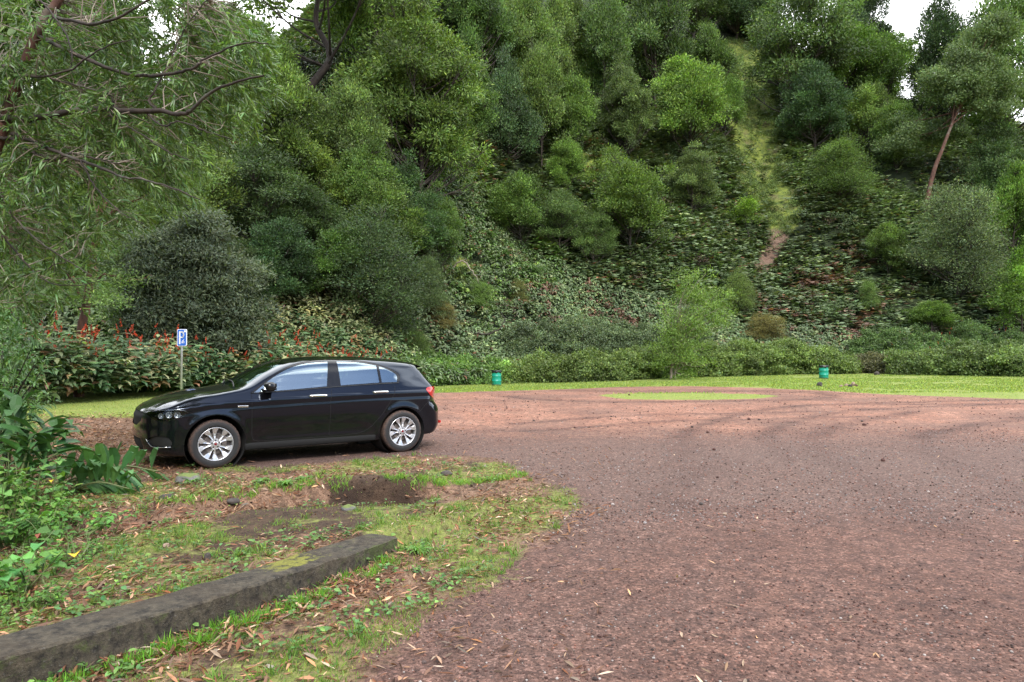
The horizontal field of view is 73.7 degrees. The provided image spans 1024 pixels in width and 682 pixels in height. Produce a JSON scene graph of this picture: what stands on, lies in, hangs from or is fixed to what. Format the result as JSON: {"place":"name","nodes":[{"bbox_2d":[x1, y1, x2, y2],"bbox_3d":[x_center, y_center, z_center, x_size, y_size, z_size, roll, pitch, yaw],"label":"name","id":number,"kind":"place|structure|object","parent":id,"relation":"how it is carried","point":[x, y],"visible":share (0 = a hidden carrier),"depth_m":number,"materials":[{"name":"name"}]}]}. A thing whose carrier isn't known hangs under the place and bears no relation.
{"place":"outdoors","nodes":[
{"label":"outdoors","id":0,"kind":"place"},
{"bbox_2d":[0,424,577,681],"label":"ground","id":1,"kind":"structure","parent":0,"point":[377,492],"depth_m":5.54,"materials":[{"name":"green plant"}]},
{"bbox_2d":[0,296,62,475],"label":"narrow leaved bush","id":2,"kind":"object","parent":1,"relation":"on","point":[10,334],"visible":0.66,"depth_m":8.02,"materials":[{"name":"green plant"}]},
{"bbox_2d":[0,526,68,593],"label":"herb plant","id":3,"kind":"object","parent":1,"relation":"on","point":[29,557],"visible":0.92,"depth_m":4.28,"materials":[{"name":"green plant"}]},
{"bbox_2d":[0,455,72,536],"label":"herb plant","id":4,"kind":"object","parent":1,"relation":"on","point":[7,492],"visible":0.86,"depth_m":5.93,"materials":[{"name":"green plant"}]},
{"bbox_2d":[0,389,91,485],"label":"ginger plant","id":5,"kind":"object","parent":1,"relation":"on","point":[12,404],"visible":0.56,"depth_m":7.46,"materials":[{"name":"green plant"}]},
{"bbox_2d":[0,415,99,504],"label":"ginger plant","id":6,"kind":"object","parent":1,"relation":"on","point":[44,437],"visible":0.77,"depth_m":6.66,"materials":[{"name":"green plant"}]},
{"bbox_2d":[0,5,101,381],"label":"woodland","id":7,"kind":"object","parent":1,"relation":"on","point":[10,31],"visible":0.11,"depth_m":18.91,"materials":[{"name":"green plant"}]},
{"bbox_2d":[0,483,107,542],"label":"herb plant","id":8,"kind":"object","parent":1,"relation":"on","point":[37,506],"visible":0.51,"depth_m":5.94,"materials":[{"name":"green plant"}]},
{"bbox_2d":[0,528,111,571],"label":"herb plant","id":9,"kind":"object","parent":1,"relation":"on","point":[87,549],"visible":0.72,"depth_m":4.87,"materials":[{"name":"green plant"}]},
{"bbox_2d":[0,497,132,549],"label":"herb plant","id":10,"kind":"object","parent":1,"relation":"on","point":[14,536],"visible":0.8,"depth_m":5.29,"materials":[{"name":"green plant"}]},
{"bbox_2d":[0,566,136,620],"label":"herb plant","id":11,"kind":"object","parent":1,"relation":"on","point":[41,595],"visible":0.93,"depth_m":3.91,"materials":[{"name":"green plant"}]},
{"bbox_2d":[42,454,142,494],"bbox_3d":[-4.418,1.607,7.303,1.240,0.838,0.470,0,-1,0],"label":"ginger plant","id":12,"kind":"object","parent":1,"relation":"on","point":[92,469],"visible":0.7,"depth_m":7.21,"materials":[{"name":"green plant"}]},
{"bbox_2d":[46,441,169,491],"bbox_3d":[-4.507,1.515,7.629,1.266,0.846,0.860,0,-1,0],"label":"ginger plant","id":13,"kind":"object","parent":1,"relation":"on","point":[103,453],"visible":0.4,"depth_m":7.54,"materials":[{"name":"green plant"}]},
{"bbox_2d":[0,0,286,338],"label":"overhanging tree","id":14,"kind":"object","parent":1,"relation":"on","point":[19,71],"visible":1,"depth_m":6.63,"materials":[{"name":"green plant"}]},
{"bbox_2d":[0,534,397,681],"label":"kerb","id":15,"kind":"structure","parent":1,"relation":"on","point":[36,653],"depth_m":3.55,"materials":[{"name":"concrete"}]},
{"bbox_2d":[0,444,500,681],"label":"weeds","id":16,"kind":"object","parent":1,"relation":"on","point":[109,602],"visible":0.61,"depth_m":4.34,"materials":[{"name":"green plant"}]},
{"bbox_2d":[0,410,1023,681],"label":"leaf litter","id":17,"kind":"object","parent":1,"relation":"on","point":[108,432],"visible":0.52,"depth_m":4.71,"materials":[{"name":"brown plant"}]},
{"bbox_2d":[0,0,1023,390],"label":"hillside","id":18,"kind":"structure","parent":0,"point":[800,226],"depth_m":75.87,"materials":[{"name":"green plant"}]},
{"bbox_2d":[0,0,81,113],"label":"tree","id":19,"kind":"object","parent":18,"relation":"on","point":[34,5],"visible":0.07,"depth_m":42.98,"materials":[{"name":"green plant"}]},
{"bbox_2d":[40,0,157,117],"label":"tree","id":20,"kind":"object","parent":18,"relation":"on","point":[85,8],"visible":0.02,"depth_m":42.80,"materials":[{"name":"green plant"}]},
{"bbox_2d":[90,233,185,328],"bbox_3d":[-16.588,-1.715,31.141,5.641,6.425,4.562,0,-1,0],"label":"round shrub","id":21,"kind":"object","parent":18,"relation":"on","point":[113,255],"visible":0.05,"depth_m":30.13,"materials":[{"name":"green plant"}]},
{"bbox_2d":[128,140,252,233],"bbox_3d":[-17.813,-7.268,37.559,7.103,8.761,5.199,0,-1,12],"label":"tree","id":22,"kind":"object","parent":18,"relation":"on","point":[216,199],"visible":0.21,"depth_m":37.02,"materials":[{"name":"green plant"}]},
{"bbox_2d":[96,202,293,357],"bbox_3d":[-13.876,-2.074,29.957,8.140,8.426,6.231,0,-1,0],"label":"dome bush","id":23,"kind":"object","parent":18,"relation":"on","point":[214,282],"visible":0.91,"depth_m":28.64,"materials":[{"name":"green plant"}]},
{"bbox_2d":[202,139,325,238],"bbox_3d":[-14.647,-8.057,39.998,7.952,7.963,7.828,0,-1,9],"label":"tree","id":24,"kind":"object","parent":18,"relation":"on","point":[256,164],"visible":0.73,"depth_m":38.92,"materials":[{"name":"green plant"}]},
{"bbox_2d":[224,16,308,136],"bbox_3d":[-18.311,-18.833,50.134,6.713,9.954,6.280,0,-1,-24],"label":"tree","id":25,"kind":"object","parent":18,"relation":"on","point":[285,49],"visible":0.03,"depth_m":49.87,"materials":[{"name":"green plant"}]},
{"bbox_2d":[243,214,320,311],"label":"tree","id":26,"kind":"object","parent":18,"relation":"on","point":[276,240],"visible":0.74,"depth_m":36.60,"materials":[{"name":"green plant"}]},
{"bbox_2d":[233,56,331,184],"bbox_3d":[-14.673,-12.701,43.773,6.151,11.080,7.656,0,-1,-9],"label":"tree","id":27,"kind":"object","parent":18,"relation":"on","point":[292,136],"visible":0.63,"depth_m":42.59,"materials":[{"name":"green plant"}]},
{"bbox_2d":[175,0,390,106],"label":"tree","id":28,"kind":"object","parent":18,"relation":"on","point":[325,66],"visible":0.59,"depth_m":53.18,"materials":[{"name":"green plant"}]},
{"bbox_2d":[262,181,364,256],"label":"tree","id":29,"kind":"object","parent":18,"relation":"on","point":[318,203],"visible":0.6,"depth_m":39.41,"materials":[{"name":"green plant"}]},
{"bbox_2d":[302,143,340,190],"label":"tree","id":30,"kind":"object","parent":18,"relation":"on","point":[321,162],"visible":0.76,"depth_m":44.40,"materials":[{"name":"green plant"}]},
{"bbox_2d":[303,222,383,304],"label":"tree","id":31,"kind":"object","parent":18,"relation":"on","point":[321,261],"visible":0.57,"depth_m":37.91,"materials":[{"name":"green plant"}]},
{"bbox_2d":[311,75,394,168],"bbox_3d":[-11.142,-13.535,47.545,5.652,10.077,6.375,0,-1,24],"label":"tree","id":32,"kind":"object","parent":18,"relation":"on","point":[346,117],"visible":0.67,"depth_m":46.41,"materials":[{"name":"green plant"}]},
{"bbox_2d":[316,133,401,226],"bbox_3d":[-9.808,-9.418,45.154,6.053,8.259,5.662,-1,-1,36],"label":"tree","id":33,"kind":"object","parent":18,"relation":"on","point":[358,166],"visible":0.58,"depth_m":44.04,"materials":[{"name":"green plant"}]},
{"bbox_2d":[308,0,434,66],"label":"tree","id":34,"kind":"object","parent":18,"relation":"on","point":[367,18],"visible":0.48,"depth_m":59.62,"materials":[{"name":"green plant"}]},
{"bbox_2d":[305,195,442,340],"bbox_3d":[-8.051,-3.858,39.821,7.743,9.676,8.318,0,-1,22],"label":"bush","id":35,"kind":"object","parent":18,"relation":"on","point":[390,261],"visible":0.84,"depth_m":38.40,"materials":[{"name":"green plant"}]},
{"bbox_2d":[342,174,429,279],"bbox_3d":[-8.140,-7.224,43.970,6.035,8.028,5.814,1,-1,-25],"label":"tree","id":36,"kind":"object","parent":18,"relation":"on","point":[412,224],"visible":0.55,"depth_m":43.65,"materials":[{"name":"green plant"}]},
{"bbox_2d":[326,0,495,201],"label":"tree","id":37,"kind":"object","parent":18,"relation":"on","point":[435,109],"visible":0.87,"depth_m":51.98,"materials":[{"name":"green plant"}]},
{"bbox_2d":[380,148,452,254],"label":"tree","id":38,"kind":"object","parent":18,"relation":"on","point":[411,176],"visible":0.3,"depth_m":46.97,"materials":[{"name":"green plant"}]},
{"bbox_2d":[408,246,458,319],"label":"bush","id":39,"kind":"object","parent":18,"relation":"on","point":[434,270],"visible":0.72,"depth_m":45.54,"materials":[{"name":"green plant"}]},
{"bbox_2d":[414,177,466,269],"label":"tree","id":40,"kind":"object","parent":18,"relation":"on","point":[454,224],"visible":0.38,"depth_m":49.30,"materials":[{"name":"green plant"}]},
{"bbox_2d":[422,0,487,35],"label":"tree","id":41,"kind":"object","parent":18,"relation":"on","point":[451,8],"visible":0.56,"depth_m":77.24,"materials":[{"name":"green plant"}]},
{"bbox_2d":[392,349,519,385],"bbox_3d":[-3.925,1.641,41.718,4.563,2.770,12.373,-1,-1,41],"label":"hedge","id":42,"kind":"object","parent":18,"relation":"on","point":[468,362],"visible":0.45,"depth_m":42.39,"materials":[{"name":"green plant"}]},
{"bbox_2d":[455,53,502,144],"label":"tree","id":43,"kind":"object","parent":18,"relation":"on","point":[483,111],"visible":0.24,"depth_m":67.35,"materials":[{"name":"green plant"}]},
{"bbox_2d":[444,0,517,78],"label":"tree","id":44,"kind":"object","parent":18,"relation":"on","point":[497,23],"visible":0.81,"depth_m":77.61,"materials":[{"name":"green plant"}]},
{"bbox_2d":[465,278,496,316],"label":"bush","id":45,"kind":"object","parent":18,"relation":"on","point":[480,291],"visible":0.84,"depth_m":51.19,"materials":[{"name":"green plant"}]},
{"bbox_2d":[0,34,1023,386],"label":"ginger carpet","id":46,"kind":"object","parent":18,"relation":"on","point":[496,248],"visible":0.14,"depth_m":55.89,"materials":[{"name":"green plant"}]},
{"bbox_2d":[4,0,1023,372],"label":"undergrowth","id":47,"kind":"object","parent":18,"relation":"on","point":[828,306],"visible":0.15,"depth_m":67.35,"materials":[{"name":"green plant"}]},
{"bbox_2d":[483,42,546,160],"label":"tree","id":48,"kind":"object","parent":18,"relation":"on","point":[504,79],"visible":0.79,"depth_m":73.65,"materials":[{"name":"green plant"}]},
{"bbox_2d":[483,170,551,253],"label":"tree","id":49,"kind":"object","parent":18,"relation":"on","point":[514,200],"visible":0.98,"depth_m":62.02,"materials":[{"name":"green plant"}]},
{"bbox_2d":[487,0,565,97],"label":"tree","id":50,"kind":"object","parent":18,"relation":"on","point":[531,13],"visible":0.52,"depth_m":81.23,"materials":[{"name":"green plant"}]},
{"bbox_2d":[512,25,571,171],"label":"tree","id":51,"kind":"object","parent":18,"relation":"on","point":[541,68],"visible":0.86,"depth_m":75.70,"materials":[{"name":"green plant"}]},
{"bbox_2d":[532,188,594,251],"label":"tree","id":52,"kind":"object","parent":18,"relation":"on","point":[559,204],"visible":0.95,"depth_m":65.29,"materials":[{"name":"green plant"}]},
{"bbox_2d":[541,0,588,83],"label":"tree","id":53,"kind":"object","parent":18,"relation":"on","point":[566,12],"visible":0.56,"depth_m":90.47,"materials":[{"name":"green plant"}]},
{"bbox_2d":[544,136,588,189],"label":"tree","id":54,"kind":"object","parent":18,"relation":"on","point":[564,162],"visible":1,"depth_m":74.78,"materials":[{"name":"green plant"}]},
{"bbox_2d":[552,70,601,141],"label":"tree","id":55,"kind":"object","parent":18,"relation":"on","point":[579,99],"visible":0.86,"depth_m":78.54,"materials":[{"name":"green plant"}]},
{"bbox_2d":[568,204,620,273],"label":"tree","id":56,"kind":"object","parent":18,"relation":"on","point":[589,237],"visible":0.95,"depth_m":65.30,"materials":[{"name":"green plant"}]},
{"bbox_2d":[566,142,637,190],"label":"tree","id":57,"kind":"object","parent":18,"relation":"on","point":[601,165],"visible":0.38,"depth_m":73.79,"materials":[{"name":"green plant"}]},
{"bbox_2d":[569,0,637,111],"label":"tree","id":58,"kind":"object","parent":18,"relation":"on","point":[604,29],"visible":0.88,"depth_m":90.23,"materials":[{"name":"green plant"}]},
{"bbox_2d":[498,309,718,357],"bbox_3d":[8.327,0.135,54.202,22.118,5.255,5.604,1,-1,-28],"label":"shrub","id":59,"kind":"object","parent":18,"relation":"on","point":[600,333],"visible":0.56,"depth_m":52.13,"materials":[{"name":"green plant"}]},
{"bbox_2d":[593,49,662,154],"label":"tree","id":60,"kind":"object","parent":18,"relation":"on","point":[617,121],"visible":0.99,"depth_m":83.61,"materials":[{"name":"green plant"}]},
{"bbox_2d":[584,142,677,259],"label":"tree","id":61,"kind":"object","parent":18,"relation":"on","point":[628,186],"visible":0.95,"depth_m":66.31,"materials":[{"name":"green plant"}]},
{"bbox_2d":[276,0,1023,335],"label":"ginger carpet","id":62,"kind":"object","parent":18,"relation":"on","point":[746,246],"visible":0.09,"depth_m":74.87,"materials":[{"name":"green plant"}]},
{"bbox_2d":[611,0,706,110],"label":"tree","id":63,"kind":"object","parent":18,"relation":"on","point":[652,22],"visible":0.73,"depth_m":95.52,"materials":[{"name":"green plant"}]},
{"bbox_2d":[645,49,739,153],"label":"tree","id":64,"kind":"object","parent":18,"relation":"on","point":[688,92],"visible":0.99,"depth_m":83.58,"materials":[{"name":"green plant"}]},
{"bbox_2d":[663,140,721,213],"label":"tree","id":65,"kind":"object","parent":18,"relation":"on","point":[688,170],"visible":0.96,"depth_m":75.50,"materials":[{"name":"green plant"}]},
{"bbox_2d":[675,0,732,42],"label":"tree","id":66,"kind":"object","parent":18,"relation":"on","point":[712,8],"visible":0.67,"depth_m":123.43,"materials":[{"name":"green plant"}]},
{"bbox_2d":[688,22,743,116],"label":"tree","id":67,"kind":"object","parent":18,"relation":"on","point":[712,48],"visible":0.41,"depth_m":95.06,"materials":[{"name":"green plant"}]},
{"bbox_2d":[701,0,760,39],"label":"tree","id":68,"kind":"object","parent":18,"relation":"on","point":[732,22],"visible":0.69,"depth_m":125.42,"materials":[{"name":"green plant"}]},
{"bbox_2d":[716,69,746,137],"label":"tree","id":69,"kind":"object","parent":18,"relation":"on","point":[734,90],"visible":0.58,"depth_m":93.87,"materials":[{"name":"green plant"}]},
{"bbox_2d":[721,265,758,317],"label":"bush","id":70,"kind":"object","parent":18,"relation":"on","point":[743,288],"visible":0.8,"depth_m":64.59,"materials":[{"name":"green plant"}]},
{"bbox_2d":[725,195,765,236],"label":"tree","id":71,"kind":"object","parent":18,"relation":"on","point":[743,207],"visible":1,"depth_m":77.67,"materials":[{"name":"green plant"}]},
{"bbox_2d":[739,312,789,339],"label":"bush","id":72,"kind":"object","parent":18,"relation":"on","point":[761,329],"visible":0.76,"depth_m":61.23,"materials":[{"name":"brown plant"}]},
{"bbox_2d":[721,35,810,237],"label":"gully herbs","id":73,"kind":"object","parent":18,"relation":"on","point":[774,184],"visible":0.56,"depth_m":93.35,"materials":[{"name":"green plant"}]},
{"bbox_2d":[735,0,881,112],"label":"tree","id":74,"kind":"object","parent":18,"relation":"on","point":[802,34],"visible":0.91,"depth_m":97.59,"materials":[{"name":"green plant"}]},
{"bbox_2d":[773,54,856,150],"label":"tree","id":75,"kind":"object","parent":18,"relation":"on","point":[810,94],"visible":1,"depth_m":92.83,"materials":[{"name":"green plant"}]},
{"bbox_2d":[794,129,894,202],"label":"bush","id":76,"kind":"object","parent":18,"relation":"on","point":[842,159],"visible":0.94,"depth_m":81.95,"materials":[{"name":"green plant"}]},
{"bbox_2d":[807,0,891,90],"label":"tree","id":77,"kind":"object","parent":18,"relation":"on","point":[848,74],"visible":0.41,"depth_m":100.37,"materials":[{"name":"green plant"}]},
{"bbox_2d":[831,0,899,43],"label":"tree","id":78,"kind":"object","parent":18,"relation":"on","point":[870,7],"visible":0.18,"depth_m":110.64,"materials":[{"name":"green plant"}]},
{"bbox_2d":[838,80,895,156],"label":"tree","id":79,"kind":"object","parent":18,"relation":"on","point":[868,101],"visible":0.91,"depth_m":92.59,"materials":[{"name":"green plant"}]},
{"bbox_2d":[856,278,882,310],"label":"bush","id":80,"kind":"object","parent":18,"relation":"on","point":[867,290],"visible":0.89,"depth_m":67.37,"materials":[{"name":"green plant"}]},
{"bbox_2d":[850,28,921,105],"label":"tree","id":81,"kind":"object","parent":18,"relation":"on","point":[891,71],"visible":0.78,"depth_m":98.79,"materials":[{"name":"green plant"}]},
{"bbox_2d":[863,220,912,276],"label":"tree","id":82,"kind":"object","parent":18,"relation":"on","point":[888,236],"visible":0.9,"depth_m":72.50,"materials":[{"name":"green plant"}]},
{"bbox_2d":[864,98,925,172],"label":"tree","id":83,"kind":"object","parent":18,"relation":"on","point":[882,127],"visible":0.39,"depth_m":89.21,"materials":[{"name":"green plant"}]},
{"bbox_2d":[900,299,965,332],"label":"bush","id":84,"kind":"object","parent":18,"relation":"on","point":[932,311],"visible":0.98,"depth_m":64.25,"materials":[{"name":"green plant"}]},
{"bbox_2d":[843,318,1023,354],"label":"shrub","id":85,"kind":"object","parent":18,"relation":"on","point":[871,341],"visible":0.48,"depth_m":61.15,"materials":[{"name":"green plant"}]},
{"bbox_2d":[898,0,979,119],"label":"tree","id":86,"kind":"object","parent":18,"relation":"on","point":[942,27],"visible":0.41,"depth_m":100.58,"materials":[{"name":"green plant"}]},
{"bbox_2d":[867,6,1023,214],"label":"leaning tree","id":87,"kind":"object","parent":18,"relation":"on","point":[963,71],"visible":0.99,"depth_m":82.53,"materials":[{"name":"green plant"}]},
{"bbox_2d":[888,175,1015,303],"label":"bush","id":88,"kind":"object","parent":18,"relation":"on","point":[974,264],"visible":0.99,"depth_m":68.52,"materials":[{"name":"green plant"}]},
{"bbox_2d":[947,0,1023,139],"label":"tree","id":89,"kind":"object","parent":18,"relation":"on","point":[1015,6],"visible":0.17,"depth_m":95.43,"materials":[{"name":"green plant"}]},
{"bbox_2d":[957,109,1023,195],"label":"tree","id":90,"kind":"object","parent":18,"relation":"on","point":[987,167],"visible":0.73,"depth_m":83.51,"materials":[{"name":"green plant"}]},
{"bbox_2d":[974,266,1023,332],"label":"tree","id":91,"kind":"object","parent":18,"relation":"on","point":[997,301],"visible":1,"depth_m":63.31,"materials":[{"name":"green plant"}]},
{"bbox_2d":[984,154,1023,265],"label":"tree","id":92,"kind":"object","parent":18,"relation":"on","point":[1010,190],"visible":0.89,"depth_m":72.94,"materials":[{"name":"green plant"}]},
{"bbox_2d":[998,244,1023,331],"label":"tree","id":93,"kind":"object","parent":18,"relation":"on","point":[1018,267],"visible":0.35,"depth_m":64.50,"materials":[{"name":"green plant"}]},
{"bbox_2d":[24,0,1023,123],"label":"sky","id":94,"kind":"structure","parent":0,"point":[904,12],"materials":[{"name":"white"}]},
{"bbox_2d":[25,373,1023,423],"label":"lawn","id":95,"kind":"structure","parent":0,"point":[102,403],"depth_m":24.89,"materials":[{"name":"green plant"}]},
{"bbox_2d":[0,80,229,396],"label":"forked tree","id":96,"kind":"object","parent":95,"relation":"on","point":[87,295],"visible":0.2,"depth_m":22.69,"materials":[{"name":"green plant"}]},
{"bbox_2d":[0,303,403,399],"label":"ginger bed","id":97,"kind":"object","parent":95,"relation":"on","point":[110,367],"visible":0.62,"depth_m":24.37,"materials":[{"name":"green plant"}]},
{"bbox_2d":[16,311,391,372],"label":"ginger seed spikes","id":98,"kind":"object","parent":97,"relation":"attached to","point":[126,333],"visible":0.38,"depth_m":24.88,"materials":[{"name":"red plant"}]},
{"bbox_2d":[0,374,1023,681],"bbox_3d":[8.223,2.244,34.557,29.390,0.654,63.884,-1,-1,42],"label":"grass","id":99,"kind":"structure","parent":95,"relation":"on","point":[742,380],"depth_m":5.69,"materials":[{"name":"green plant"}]},
{"bbox_2d":[483,335,864,383],"bbox_3d":[13.045,1.271,48.495,32.510,3.714,6.773,0,-1,-18],"label":"hedge","id":100,"kind":"object","parent":95,"relation":"on","point":[781,356],"visible":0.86,"depth_m":47.91,"materials":[{"name":"green plant"}]},
{"bbox_2d":[640,265,743,379],"bbox_3d":[11.789,-1.048,44.554,6.789,8.088,4.546,0,-1,0],"label":"young tree","id":101,"kind":"object","parent":95,"relation":"on","point":[677,345],"visible":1,"depth_m":44.24,"materials":[{"name":"green plant"}]},
{"bbox_2d":[855,349,888,373],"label":"shrub","id":102,"kind":"object","parent":95,"relation":"on","point":[872,362],"visible":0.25,"depth_m":52.47,"materials":[{"name":"green plant"}]},
{"bbox_2d":[881,336,1023,376],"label":"hedge","id":103,"kind":"object","parent":95,"relation":"on","point":[959,357],"visible":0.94,"depth_m":46.59,"materials":[{"name":"green plant"}]},
{"bbox_2d":[180,386,1023,681],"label":"gravel lot","id":104,"kind":"structure","parent":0,"point":[928,558],"depth_m":5.39,"materials":[{"name":"brown gravel"}]},
{"bbox_2d":[132,353,440,468],"bbox_3d":[-3.253,0.952,10.295,4.313,1.561,2.133,1,-1,-34],"label":"parked car","id":105,"kind":"object","parent":104,"relation":"on","point":[382,404],"visible":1,"depth_m":9.54,"materials":[{"name":"black paint"}]},
{"bbox_2d":[601,393,771,399],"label":"grass island","id":106,"kind":"structure","parent":104,"relation":"on","point":[683,395],"depth_m":24.01,"materials":[{"name":"green plant"}]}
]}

